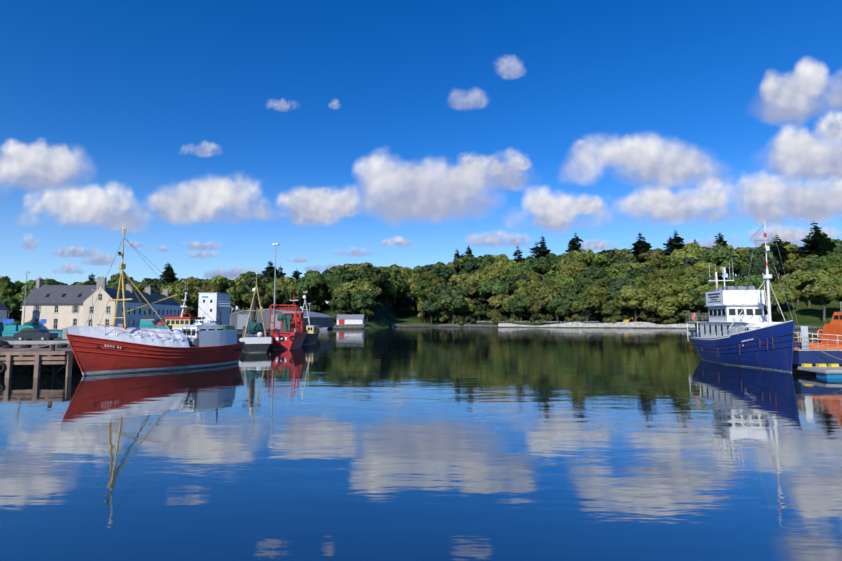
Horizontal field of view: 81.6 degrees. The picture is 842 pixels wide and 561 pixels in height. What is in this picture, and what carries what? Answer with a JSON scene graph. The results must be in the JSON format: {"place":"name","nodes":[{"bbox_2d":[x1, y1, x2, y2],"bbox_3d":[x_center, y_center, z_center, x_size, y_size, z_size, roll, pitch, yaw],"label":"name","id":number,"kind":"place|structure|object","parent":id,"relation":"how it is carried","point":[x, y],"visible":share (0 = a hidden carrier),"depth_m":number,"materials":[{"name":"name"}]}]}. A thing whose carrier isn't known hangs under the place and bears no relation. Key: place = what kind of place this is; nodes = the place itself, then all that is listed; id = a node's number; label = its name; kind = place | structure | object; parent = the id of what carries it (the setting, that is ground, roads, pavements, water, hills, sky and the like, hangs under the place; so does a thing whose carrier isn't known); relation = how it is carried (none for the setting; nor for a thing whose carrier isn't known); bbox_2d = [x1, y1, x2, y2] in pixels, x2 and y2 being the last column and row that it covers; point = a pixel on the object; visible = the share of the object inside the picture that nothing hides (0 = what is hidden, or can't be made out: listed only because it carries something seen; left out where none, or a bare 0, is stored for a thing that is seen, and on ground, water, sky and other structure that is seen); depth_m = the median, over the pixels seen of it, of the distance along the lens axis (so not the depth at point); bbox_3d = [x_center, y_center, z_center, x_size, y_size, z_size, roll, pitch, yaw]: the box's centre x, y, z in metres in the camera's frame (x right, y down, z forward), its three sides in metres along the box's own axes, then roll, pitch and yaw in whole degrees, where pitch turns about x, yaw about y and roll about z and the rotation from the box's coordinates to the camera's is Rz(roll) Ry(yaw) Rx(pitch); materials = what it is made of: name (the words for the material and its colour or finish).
{"place":"outdoors","nodes":[
{"label":"outdoors","id":0,"kind":"place"},
{"bbox_2d":[0,302,8,324],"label":"white neighbour house","id":1,"kind":"structure","parent":0,"point":[3,311],"depth_m":120.62,"materials":[{"name":"clear paint"}]},
{"bbox_2d":[0,138,50,194],"bbox_3d":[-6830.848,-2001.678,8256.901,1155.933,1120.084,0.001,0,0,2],"label":"cloud","id":2,"kind":"structure","parent":0,"point":[11,147],"depth_m":8258.22,"materials":[{"name":"white"}]},
{"bbox_2d":[20,227,41,249],"bbox_3d":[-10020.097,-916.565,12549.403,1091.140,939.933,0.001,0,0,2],"label":"cloud","id":3,"kind":"structure","parent":0,"point":[30,244],"depth_m":12550.73,"materials":[{"name":"white"}]},
{"bbox_2d":[0,149,80,189],"bbox_3d":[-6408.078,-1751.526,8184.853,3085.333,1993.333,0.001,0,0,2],"label":"cloud","id":4,"kind":"structure","parent":0,"point":[40,169],"depth_m":8185.02,"materials":[{"name":"white"}]},
{"bbox_2d":[8,137,75,193],"bbox_3d":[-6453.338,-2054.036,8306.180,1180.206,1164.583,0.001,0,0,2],"label":"cloud","id":5,"kind":"structure","parent":0,"point":[36,146],"depth_m":8305.81,"materials":[{"name":"white"}]},
{"bbox_2d":[5,173,79,230],"bbox_3d":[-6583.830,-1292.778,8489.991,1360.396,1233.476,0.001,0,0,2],"label":"cloud","id":6,"kind":"structure","parent":0,"point":[30,204],"depth_m":8492.76,"materials":[{"name":"white"}]},
{"bbox_2d":[28,136,91,195],"bbox_3d":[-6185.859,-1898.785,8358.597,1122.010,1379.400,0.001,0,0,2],"label":"cloud","id":7,"kind":"structure","parent":0,"point":[58,149],"depth_m":8355.24,"materials":[{"name":"white"}]},
{"bbox_2d":[19,174,108,229],"bbox_3d":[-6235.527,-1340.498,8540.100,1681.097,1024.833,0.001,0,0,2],"label":"cloud","id":8,"kind":"structure","parent":0,"point":[48,198],"depth_m":8547.28,"materials":[{"name":"white"}]},
{"bbox_2d":[55,264,81,273],"bbox_3d":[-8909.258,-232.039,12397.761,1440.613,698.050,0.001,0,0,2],"label":"cloud","id":9,"kind":"structure","parent":0,"point":[70,268],"depth_m":12398.30,"materials":[{"name":"white"}]},
{"bbox_2d":[0,170,144,232],"bbox_3d":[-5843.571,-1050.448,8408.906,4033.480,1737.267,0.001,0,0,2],"label":"cloud","id":10,"kind":"structure","parent":0,"point":[75,206],"depth_m":8404.06,"materials":[{"name":"white"}]},
{"bbox_2d":[46,246,98,256],"bbox_3d":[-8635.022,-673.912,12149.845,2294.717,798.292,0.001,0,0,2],"label":"cloud","id":11,"kind":"structure","parent":0,"point":[77,252],"depth_m":12149.55,"materials":[{"name":"white"}]},
{"bbox_2d":[73,254,115,264],"bbox_3d":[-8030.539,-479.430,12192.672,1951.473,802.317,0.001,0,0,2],"label":"cloud","id":12,"kind":"structure","parent":0,"point":[102,259],"depth_m":12191.95,"materials":[{"name":"white"}]},
{"bbox_2d":[55,173,133,231],"bbox_3d":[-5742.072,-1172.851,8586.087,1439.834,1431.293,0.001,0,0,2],"label":"cloud","id":13,"kind":"structure","parent":0,"point":[100,191],"depth_m":8583.05,"materials":[{"name":"white"}]},
{"bbox_2d":[90,180,151,233],"bbox_3d":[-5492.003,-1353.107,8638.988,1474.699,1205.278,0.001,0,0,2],"label":"cloud","id":14,"kind":"structure","parent":0,"point":[116,191],"depth_m":8634.47,"materials":[{"name":"white"}]},
{"bbox_2d":[124,242,142,246],"bbox_3d":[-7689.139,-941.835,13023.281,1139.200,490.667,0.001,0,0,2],"label":"cloud","id":15,"kind":"structure","parent":0,"point":[134,244],"depth_m":13023.52,"materials":[{"name":"white"}]},
{"bbox_2d":[149,246,168,251],"bbox_3d":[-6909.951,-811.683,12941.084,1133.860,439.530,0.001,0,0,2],"label":"cloud","id":16,"kind":"structure","parent":0,"point":[163,249],"depth_m":12938.69,"materials":[{"name":"white"}]},
{"bbox_2d":[0,324,321,340],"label":"quay ground","id":17,"kind":"structure","parent":0,"point":[11,338],"depth_m":73.51,"materials":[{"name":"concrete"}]},
{"bbox_2d":[3,319,46,327],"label":"blue road signs","id":18,"kind":"object","parent":17,"relation":"on","point":[42,321],"visible":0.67,"depth_m":96.28,"materials":[{"name":"metal"}]},
{"bbox_2d":[23,270,29,323],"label":"street light","id":19,"kind":"object","parent":17,"relation":"on","point":[26,272],"visible":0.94,"depth_m":89.50,"materials":[{"name":"metal"}]},
{"bbox_2d":[13,329,57,340],"bbox_3d":[-48.806,6.926,61.905,4.240,1.454,1.780,0,-5,-4],"label":"hatchback car","id":20,"kind":"object","parent":17,"relation":"on","point":[31,334],"visible":0.9,"depth_m":61.09,"materials":[{"name":"paint"}]},
{"bbox_2d":[0,320,172,336],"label":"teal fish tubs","id":21,"kind":"object","parent":17,"relation":"on","point":[11,328],"visible":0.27,"depth_m":77.72,"materials":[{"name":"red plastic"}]},
{"bbox_2d":[62,324,123,338],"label":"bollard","id":22,"kind":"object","parent":17,"relation":"on","point":[64,334],"depth_m":68.22,"materials":[{"name":"metal"}]},
{"bbox_2d":[21,276,180,328],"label":"cream town house","id":23,"kind":"structure","parent":17,"relation":"on","point":[60,306],"depth_m":130.76,"materials":[{"name":"beige paint"}]},
{"bbox_2d":[198,292,246,325],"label":"white building","id":24,"kind":"structure","parent":17,"relation":"on","point":[218,302],"depth_m":106.78,"materials":[{"name":"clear paint"}]},
{"bbox_2d":[272,243,278,325],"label":"floodlight mast","id":25,"kind":"object","parent":17,"relation":"on","point":[275,244],"visible":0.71,"depth_m":108.56,"materials":[{"name":"metal"}]},
{"bbox_2d":[151,176,226,225],"bbox_3d":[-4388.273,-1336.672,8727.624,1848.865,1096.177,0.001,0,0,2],"label":"cloud","id":26,"kind":"structure","parent":0,"point":[154,205],"depth_m":8735.41,"materials":[{"name":"white"}]},
{"bbox_2d":[125,178,266,233],"bbox_3d":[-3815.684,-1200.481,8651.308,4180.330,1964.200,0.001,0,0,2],"label":"cloud","id":27,"kind":"structure","parent":0,"point":[204,201],"depth_m":8652.95,"materials":[{"name":"white"}]},
{"bbox_2d":[183,242,219,249],"bbox_3d":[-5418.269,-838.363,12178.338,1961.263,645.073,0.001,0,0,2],"label":"cloud","id":28,"kind":"structure","parent":0,"point":[197,245],"depth_m":12179.30,"materials":[{"name":"white"}]},
{"bbox_2d":[188,251,216,258],"bbox_3d":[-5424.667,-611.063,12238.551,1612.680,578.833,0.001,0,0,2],"label":"cloud","id":29,"kind":"structure","parent":0,"point":[202,255],"depth_m":12240.83,"materials":[{"name":"white"}]},
{"bbox_2d":[198,145,212,155],"bbox_3d":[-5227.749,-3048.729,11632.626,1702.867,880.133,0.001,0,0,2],"label":"cloud","id":30,"kind":"structure","parent":0,"point":[206,151],"depth_m":11629.29,"materials":[{"name":"white"}]},
{"bbox_2d":[176,177,237,225],"bbox_3d":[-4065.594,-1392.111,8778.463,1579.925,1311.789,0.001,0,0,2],"label":"cloud","id":31,"kind":"structure","parent":0,"point":[218,218],"depth_m":8765.23,"materials":[{"name":"white"}]},
{"bbox_2d":[186,175,249,224],"bbox_3d":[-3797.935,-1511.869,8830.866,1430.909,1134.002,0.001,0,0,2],"label":"cloud","id":32,"kind":"structure","parent":0,"point":[231,191],"depth_m":8822.31,"materials":[{"name":"white"}]},
{"bbox_2d":[205,267,262,278],"bbox_3d":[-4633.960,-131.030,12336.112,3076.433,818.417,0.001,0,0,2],"label":"cloud","id":33,"kind":"structure","parent":0,"point":[233,273],"depth_m":12341.31,"materials":[{"name":"white"}]},
{"bbox_2d":[226,172,284,223],"bbox_3d":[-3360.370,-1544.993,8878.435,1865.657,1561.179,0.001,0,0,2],"label":"cloud","id":34,"kind":"structure","parent":0,"point":[247,187],"depth_m":8873.07,"materials":[{"name":"white"}]},
{"bbox_2d":[277,104,287,108],"bbox_3d":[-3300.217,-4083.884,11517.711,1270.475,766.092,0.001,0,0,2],"label":"cloud","id":35,"kind":"structure","parent":0,"point":[284,106],"depth_m":11516.79,"materials":[{"name":"white"}]},
{"bbox_2d":[288,257,306,261],"bbox_3d":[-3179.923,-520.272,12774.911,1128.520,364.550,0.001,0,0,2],"label":"cloud","id":36,"kind":"structure","parent":0,"point":[300,259],"depth_m":12774.16,"materials":[{"name":"white"}]},
{"bbox_2d":[267,188,340,227],"bbox_3d":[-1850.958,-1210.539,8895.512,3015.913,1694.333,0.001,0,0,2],"label":"cloud","id":37,"kind":"structure","parent":0,"point":[312,208],"depth_m":8898.09,"materials":[{"name":"white"}]},
{"bbox_2d":[279,186,333,227],"bbox_3d":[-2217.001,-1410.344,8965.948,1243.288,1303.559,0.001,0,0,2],"label":"cloud","id":38,"kind":"structure","parent":0,"point":[284,199],"depth_m":8970.06,"materials":[{"name":"white"}]},
{"bbox_2d":[306,263,336,270],"bbox_3d":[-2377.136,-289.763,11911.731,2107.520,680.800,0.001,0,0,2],"label":"cloud","id":39,"kind":"structure","parent":0,"point":[318,268],"depth_m":11915.29,"materials":[{"name":"white"}]},
{"bbox_2d":[298,187,345,225],"bbox_3d":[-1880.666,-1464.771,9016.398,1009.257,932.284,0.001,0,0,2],"label":"cloud","id":40,"kind":"structure","parent":0,"point":[326,193],"depth_m":9012.00,"materials":[{"name":"white"}]},
{"bbox_2d":[316,184,365,226],"bbox_3d":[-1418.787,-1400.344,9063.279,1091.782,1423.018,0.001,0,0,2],"label":"cloud","id":41,"kind":"structure","parent":0,"point":[351,204],"depth_m":9061.20,"materials":[{"name":"white"}]},
{"bbox_2d":[343,248,365,256],"bbox_3d":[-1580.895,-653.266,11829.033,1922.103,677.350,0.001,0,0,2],"label":"cloud","id":42,"kind":"structure","parent":0,"point":[359,252],"depth_m":11827.83,"materials":[{"name":"white"}]},
{"bbox_2d":[350,147,426,226],"bbox_3d":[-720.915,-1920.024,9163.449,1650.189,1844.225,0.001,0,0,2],"label":"cloud","id":43,"kind":"structure","parent":0,"point":[373,162],"depth_m":9167.24,"materials":[{"name":"white"}]},
{"bbox_2d":[380,237,412,246],"bbox_3d":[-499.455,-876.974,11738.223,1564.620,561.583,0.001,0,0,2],"label":"cloud","id":44,"kind":"structure","parent":0,"point":[400,241],"depth_m":11740.78,"materials":[{"name":"white"}]},
{"bbox_2d":[341,167,491,228],"bbox_3d":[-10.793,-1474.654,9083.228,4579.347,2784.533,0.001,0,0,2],"label":"cloud","id":45,"kind":"structure","parent":0,"point":[393,197],"depth_m":9081.59,"materials":[{"name":"white"}]},
{"bbox_2d":[383,148,457,219],"bbox_3d":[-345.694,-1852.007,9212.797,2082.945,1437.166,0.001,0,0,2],"label":"cloud","id":46,"kind":"structure","parent":0,"point":[409,171],"depth_m":9205.37,"materials":[{"name":"white"}]},
{"bbox_2d":[0,327,841,560],"bbox_3d":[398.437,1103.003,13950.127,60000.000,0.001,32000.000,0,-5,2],"label":"harbour water","id":47,"kind":"structure","parent":0,"point":[502,444],"depth_m":18.25,"materials":[{"name":"blue liquid"}]},
{"bbox_2d":[0,341,81,377],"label":"timber pier","id":48,"kind":"structure","parent":47,"relation":"in","point":[52,358],"depth_m":43.35,"materials":[{"name":"wood"}]},
{"bbox_2d":[0,340,70,350],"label":"pier nets and ropes","id":49,"kind":"object","parent":48,"relation":"on","point":[4,344],"visible":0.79,"depth_m":47.49,"materials":[{"name":"fabric"}]},
{"bbox_2d":[66,227,244,375],"bbox_3d":[-25.979,2.564,50.359,5.744,14.850,18.050,-3,-5,35],"label":"fishing boat","id":50,"kind":"object","parent":47,"relation":"in","point":[113,349],"visible":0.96,"depth_m":46.86,"materials":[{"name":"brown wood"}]},
{"bbox_2d":[138,282,221,329],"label":"boat","id":51,"kind":"object","parent":47,"relation":"on","point":[176,322],"visible":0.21,"depth_m":88.68,"materials":[{"name":"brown wood"}]},
{"bbox_2d":[237,273,272,352],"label":"boat","id":52,"kind":"object","parent":47,"relation":"on","point":[254,337],"visible":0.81,"depth_m":77.72,"materials":[{"name":"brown wood"}]},
{"bbox_2d":[268,294,306,349],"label":"fishing boat","id":53,"kind":"object","parent":47,"relation":"on","point":[291,332],"visible":0.96,"depth_m":83.82,"materials":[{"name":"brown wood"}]},
{"bbox_2d":[302,296,319,344],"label":"boat","id":54,"kind":"object","parent":47,"relation":"on","point":[312,334],"visible":0.56,"depth_m":100.65,"materials":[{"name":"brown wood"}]},
{"bbox_2d":[328,324,367,328],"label":"stone quay","id":55,"kind":"structure","parent":47,"relation":"in","point":[352,326],"depth_m":248.48,"materials":[{"name":"grey stone"}]},
{"bbox_2d":[686,220,808,372],"bbox_3d":[36.596,2.432,56.285,6.551,16.417,20.642,-1,-5,8],"label":"fishing boat","id":56,"kind":"object","parent":47,"relation":"on","point":[738,329],"visible":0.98,"depth_m":53.03,"materials":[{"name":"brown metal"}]},
{"bbox_2d":[793,332,841,359],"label":"mooring ropes","id":57,"kind":"object","parent":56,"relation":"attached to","point":[817,342],"visible":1,"depth_m":45.32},
{"bbox_2d":[792,302,841,370],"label":"lifeboat","id":58,"kind":"object","parent":47,"relation":"in","point":[832,331],"visible":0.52,"depth_m":48.29,"materials":[{"name":"paint"}]},
{"bbox_2d":[793,338,841,364],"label":"gangway platform","id":59,"kind":"structure","parent":58,"relation":"on","point":[809,356],"depth_m":45.99,"materials":[{"name":"blue paint"}]},
{"bbox_2d":[797,364,841,378],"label":"pontoon deck","id":60,"kind":"structure","parent":47,"relation":"on","point":[828,371],"depth_m":43.05,"materials":[{"name":"metal"}]},
{"bbox_2d":[0,0,841,309],"label":"sky","id":61,"kind":"structure","parent":0,"point":[138,88],"materials":[{"name":"blue"}]},
{"bbox_2d":[7,274,841,328],"bbox_3d":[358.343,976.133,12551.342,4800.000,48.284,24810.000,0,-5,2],"label":"shore ground","id":62,"kind":"structure","parent":0,"point":[384,316],"depth_m":303.91,"materials":[{"name":"green plant"}]},
{"bbox_2d":[229,309,333,328],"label":"warehouse","id":63,"kind":"structure","parent":62,"relation":"on","point":[239,319],"depth_m":134.40,"materials":[{"name":"metal"}]},
{"bbox_2d":[336,315,364,324],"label":"white boathouse","id":64,"kind":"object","parent":62,"relation":"on","point":[350,319],"visible":0.94,"depth_m":253.75,"materials":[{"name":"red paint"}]},
{"bbox_2d":[0,237,841,325],"bbox_3d":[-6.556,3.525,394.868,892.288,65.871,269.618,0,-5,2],"label":"hillside trees","id":65,"kind":"object","parent":62,"relation":"on","point":[630,298],"visible":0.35,"depth_m":311.14,"materials":[{"name":"green plant"}]},
{"bbox_2d":[14,221,841,322],"bbox_3d":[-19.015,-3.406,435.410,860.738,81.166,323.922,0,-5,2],"label":"hillside trees","id":66,"kind":"object","parent":62,"relation":"on","point":[817,243],"visible":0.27,"depth_m":331.41,"materials":[{"name":"green plant"}]},
{"bbox_2d":[391,324,497,326],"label":"shoreline","id":67,"kind":"structure","parent":62,"relation":"on","point":[442,325],"depth_m":307.48,"materials":[{"name":"grey stone"}]},
{"bbox_2d":[498,322,699,328],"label":"shoreline","id":68,"kind":"structure","parent":62,"relation":"on","point":[609,325],"depth_m":277.77,"materials":[{"name":"grey stone"}]},
{"bbox_2d":[698,325,822,328],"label":"shore wall stone","id":69,"kind":"object","parent":62,"relation":"on","point":[809,327],"visible":0.02,"depth_m":245.35,"materials":[{"name":"grey stone"}]},
{"bbox_2d":[410,157,482,224],"bbox_3d":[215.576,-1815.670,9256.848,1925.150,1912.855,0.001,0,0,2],"label":"cloud","id":70,"kind":"structure","parent":0,"point":[433,168],"depth_m":9252.46,"materials":[{"name":"white"}]},
{"bbox_2d":[421,156,506,224],"bbox_3d":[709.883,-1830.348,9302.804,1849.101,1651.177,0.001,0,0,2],"label":"cloud","id":71,"kind":"structure","parent":0,"point":[478,178],"depth_m":9292.95,"materials":[{"name":"white"}]},
{"bbox_2d":[454,92,483,107],"bbox_3d":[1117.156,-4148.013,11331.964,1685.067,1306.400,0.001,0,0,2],"label":"cloud","id":72,"kind":"structure","parent":0,"point":[472,99],"depth_m":11331.71,"materials":[{"name":"white"}]},
{"bbox_2d":[462,151,503,193],"bbox_3d":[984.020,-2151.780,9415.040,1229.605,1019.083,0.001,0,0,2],"label":"cloud","id":73,"kind":"structure","parent":0,"point":[465,160],"depth_m":9412.04,"materials":[{"name":"white"}]},
{"bbox_2d":[449,150,541,217],"bbox_3d":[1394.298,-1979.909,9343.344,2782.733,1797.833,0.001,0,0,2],"label":"cloud","id":74,"kind":"structure","parent":0,"point":[508,174],"depth_m":9338.11,"materials":[{"name":"white"}]},
{"bbox_2d":[467,232,527,246],"bbox_3d":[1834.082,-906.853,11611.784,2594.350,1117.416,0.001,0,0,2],"label":"cloud","id":75,"kind":"structure","parent":0,"point":[500,238],"depth_m":11612.19,"materials":[{"name":"white"}]},
{"bbox_2d":[487,151,516,190],"bbox_3d":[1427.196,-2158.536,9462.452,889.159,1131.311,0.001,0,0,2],"label":"cloud","id":76,"kind":"structure","parent":0,"point":[492,160],"depth_m":9461.97,"materials":[{"name":"white"}]},
{"bbox_2d":[500,60,519,76],"bbox_3d":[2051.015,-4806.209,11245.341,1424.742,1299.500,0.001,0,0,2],"label":"cloud","id":77,"kind":"structure","parent":0,"point":[509,68],"depth_m":11245.68,"materials":[{"name":"white"}]},
{"bbox_2d":[497,149,540,188],"bbox_3d":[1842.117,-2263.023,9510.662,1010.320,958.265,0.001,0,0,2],"label":"cloud","id":78,"kind":"structure","parent":0,"point":[525,163],"depth_m":9507.93,"materials":[{"name":"white"}]},
{"bbox_2d":[509,172,566,235],"bbox_3d":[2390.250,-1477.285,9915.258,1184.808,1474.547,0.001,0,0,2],"label":"cloud","id":79,"kind":"structure","parent":0,"point":[533,198],"depth_m":9917.08,"materials":[{"name":"white"}]},
{"bbox_2d":[469,173,658,235],"bbox_3d":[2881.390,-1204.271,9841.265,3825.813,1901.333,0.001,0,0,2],"label":"cloud","id":80,"kind":"structure","parent":0,"point":[553,213],"depth_m":9844.91,"materials":[{"name":"white"}]},
{"bbox_2d":[541,187,592,234],"bbox_3d":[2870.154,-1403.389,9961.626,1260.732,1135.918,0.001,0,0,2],"label":"cloud","id":81,"kind":"structure","parent":0,"point":[575,209],"depth_m":9953.65,"materials":[{"name":"white"}]},
{"bbox_2d":[546,182,625,230],"bbox_3d":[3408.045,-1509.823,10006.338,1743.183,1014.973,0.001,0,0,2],"label":"cloud","id":82,"kind":"structure","parent":0,"point":[587,201],"depth_m":10005.03,"materials":[{"name":"white"}]},
{"bbox_2d":[581,241,615,249],"bbox_3d":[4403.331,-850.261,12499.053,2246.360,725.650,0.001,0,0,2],"label":"cloud","id":83,"kind":"structure","parent":0,"point":[599,245],"depth_m":12497.22,"materials":[{"name":"white"}]},
{"bbox_2d":[502,138,717,207],"bbox_3d":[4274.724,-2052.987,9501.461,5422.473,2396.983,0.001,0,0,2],"label":"cloud","id":84,"kind":"structure","parent":0,"point":[655,162],"depth_m":9491.69,"materials":[{"name":"white"}]},
{"bbox_2d":[559,130,663,190],"bbox_3d":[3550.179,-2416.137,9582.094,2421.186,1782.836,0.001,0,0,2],"label":"cloud","id":85,"kind":"structure","parent":0,"point":[603,154],"depth_m":9579.52,"materials":[{"name":"white"}]},
{"bbox_2d":[580,132,688,190],"bbox_3d":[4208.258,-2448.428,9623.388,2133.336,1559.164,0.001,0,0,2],"label":"cloud","id":86,"kind":"structure","parent":0,"point":[615,148],"depth_m":9627.79,"materials":[{"name":"white"}]},
{"bbox_2d":[608,130,701,190],"bbox_3d":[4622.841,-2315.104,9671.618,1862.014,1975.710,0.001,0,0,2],"label":"cloud","id":87,"kind":"structure","parent":0,"point":[681,149],"depth_m":9656.53,"materials":[{"name":"white"}]},
{"bbox_2d":[630,182,697,226],"bbox_3d":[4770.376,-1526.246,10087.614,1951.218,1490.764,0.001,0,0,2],"label":"cloud","id":88,"kind":"structure","parent":0,"point":[654,192],"depth_m":10084.90,"materials":[{"name":"white"}]},
{"bbox_2d":[601,166,747,226],"bbox_3d":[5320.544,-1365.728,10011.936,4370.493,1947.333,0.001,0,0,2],"label":"cloud","id":89,"kind":"structure","parent":0,"point":[662,207],"depth_m":10013.60,"materials":[{"name":"white"}]},
{"bbox_2d":[623,151,736,188],"bbox_3d":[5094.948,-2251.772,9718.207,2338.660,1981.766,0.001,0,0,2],"label":"cloud","id":90,"kind":"structure","parent":0,"point":[714,165],"depth_m":9697.26,"materials":[{"name":"white"}]},
{"bbox_2d":[647,182,718,225],"bbox_3d":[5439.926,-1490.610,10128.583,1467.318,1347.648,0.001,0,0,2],"label":"cloud","id":91,"kind":"structure","parent":0,"point":[676,197],"depth_m":10128.38,"materials":[{"name":"white"}]},
{"bbox_2d":[686,240,721,248],"bbox_3d":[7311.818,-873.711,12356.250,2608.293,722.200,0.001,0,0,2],"label":"cloud","id":92,"kind":"structure","parent":0,"point":[711,243],"depth_m":12357.91,"materials":[{"name":"white"}]},
{"bbox_2d":[673,162,746,226],"bbox_3d":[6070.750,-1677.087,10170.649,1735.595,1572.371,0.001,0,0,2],"label":"cloud","id":93,"kind":"structure","parent":0,"point":[712,190],"depth_m":10169.38,"materials":[{"name":"white"}]},
{"bbox_2d":[708,157,802,227],"bbox_3d":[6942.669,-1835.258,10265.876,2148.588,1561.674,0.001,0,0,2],"label":"cloud","id":94,"kind":"structure","parent":0,"point":[760,178],"depth_m":10263.88,"materials":[{"name":"white"}]},
{"bbox_2d":[727,224,805,243],"bbox_3d":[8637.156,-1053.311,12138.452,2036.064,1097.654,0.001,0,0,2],"label":"cloud","id":95,"kind":"structure","parent":0,"point":[752,235],"depth_m":12148.74,"materials":[{"name":"white"}]},
{"bbox_2d":[700,154,841,227],"bbox_3d":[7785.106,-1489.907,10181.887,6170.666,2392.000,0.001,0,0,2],"label":"cloud","id":96,"kind":"structure","parent":0,"point":[770,204],"depth_m":10188.12,"materials":[{"name":"white"}]},
{"bbox_2d":[731,171,820,226],"bbox_3d":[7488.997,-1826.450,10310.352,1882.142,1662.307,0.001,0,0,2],"label":"cloud","id":97,"kind":"structure","parent":0,"point":[785,184],"depth_m":10305.08,"materials":[{"name":"white"}]},
{"bbox_2d":[717,216,841,246],"bbox_3d":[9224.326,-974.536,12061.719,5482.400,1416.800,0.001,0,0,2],"label":"cloud","id":98,"kind":"structure","parent":0,"point":[794,236],"depth_m":12067.77,"materials":[{"name":"white"}]},
{"bbox_2d":[761,68,797,131],"bbox_3d":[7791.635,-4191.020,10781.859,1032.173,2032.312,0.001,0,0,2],"label":"cloud","id":99,"kind":"structure","parent":0,"point":[771,83],"depth_m":10783.24,"materials":[{"name":"white"}]},
{"bbox_2d":[723,137,841,226],"bbox_3d":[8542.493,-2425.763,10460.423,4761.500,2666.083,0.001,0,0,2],"label":"cloud","id":100,"kind":"structure","parent":0,"point":[812,158],"depth_m":10467.64,"materials":[{"name":"white"}]},
{"bbox_2d":[762,123,828,185],"bbox_3d":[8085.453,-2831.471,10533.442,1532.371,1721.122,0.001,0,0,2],"label":"cloud","id":101,"kind":"structure","parent":0,"point":[790,134],"depth_m":10534.74,"materials":[{"name":"white"}]},
{"bbox_2d":[750,79,841,138],"bbox_3d":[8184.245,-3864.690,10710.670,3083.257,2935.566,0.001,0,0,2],"label":"cloud","id":102,"kind":"structure","parent":0,"point":[799,100],"depth_m":10710.96,"materials":[{"name":"white"}]},
{"bbox_2d":[758,173,841,226],"bbox_3d":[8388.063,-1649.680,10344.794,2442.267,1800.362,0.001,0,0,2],"label":"cloud","id":103,"kind":"structure","parent":0,"point":[832,191],"depth_m":10336.71,"materials":[{"name":"white"}]},
{"bbox_2d":[780,68,820,125],"bbox_3d":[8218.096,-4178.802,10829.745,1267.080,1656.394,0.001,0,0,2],"label":"cloud","id":104,"kind":"structure","parent":0,"point":[786,80],"depth_m":10823.82,"materials":[{"name":"white"}]},
{"bbox_2d":[775,128,840,181],"bbox_3d":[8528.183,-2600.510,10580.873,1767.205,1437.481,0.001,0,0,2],"label":"cloud","id":105,"kind":"structure","parent":0,"point":[826,137],"depth_m":10572.37,"materials":[{"name":"white"}]},
{"bbox_2d":[793,57,839,131],"bbox_3d":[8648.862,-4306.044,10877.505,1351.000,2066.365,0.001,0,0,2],"label":"cloud","id":106,"kind":"structure","parent":0,"point":[803,66],"depth_m":10874.16,"materials":[{"name":"white"}]},
{"bbox_2d":[794,175,841,225],"bbox_3d":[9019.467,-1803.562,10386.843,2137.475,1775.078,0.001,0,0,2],"label":"cloud","id":107,"kind":"structure","parent":0,"point":[836,181],"depth_m":10392.96,"materials":[{"name":"white"}]},
{"bbox_2d":[815,81,841,138],"bbox_3d":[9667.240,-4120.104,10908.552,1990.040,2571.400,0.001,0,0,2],"label":"cloud","id":108,"kind":"structure","parent":0,"point":[837,86],"depth_m":10918.54,"materials":[{"name":"white"}]},
{"bbox_2d":[817,113,841,140],"bbox_3d":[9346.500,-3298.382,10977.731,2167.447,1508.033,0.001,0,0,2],"label":"cloud","id":109,"kind":"structure","parent":0,"point":[832,122],"depth_m":10980.90,"materials":[{"name":"white"}]},
{"bbox_2d":[820,225,841,238],"bbox_3d":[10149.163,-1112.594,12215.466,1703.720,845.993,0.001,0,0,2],"label":"cloud","id":110,"kind":"structure","parent":0,"point":[829,230],"depth_m":12212.02,"materials":[{"name":"white"}]}
]}

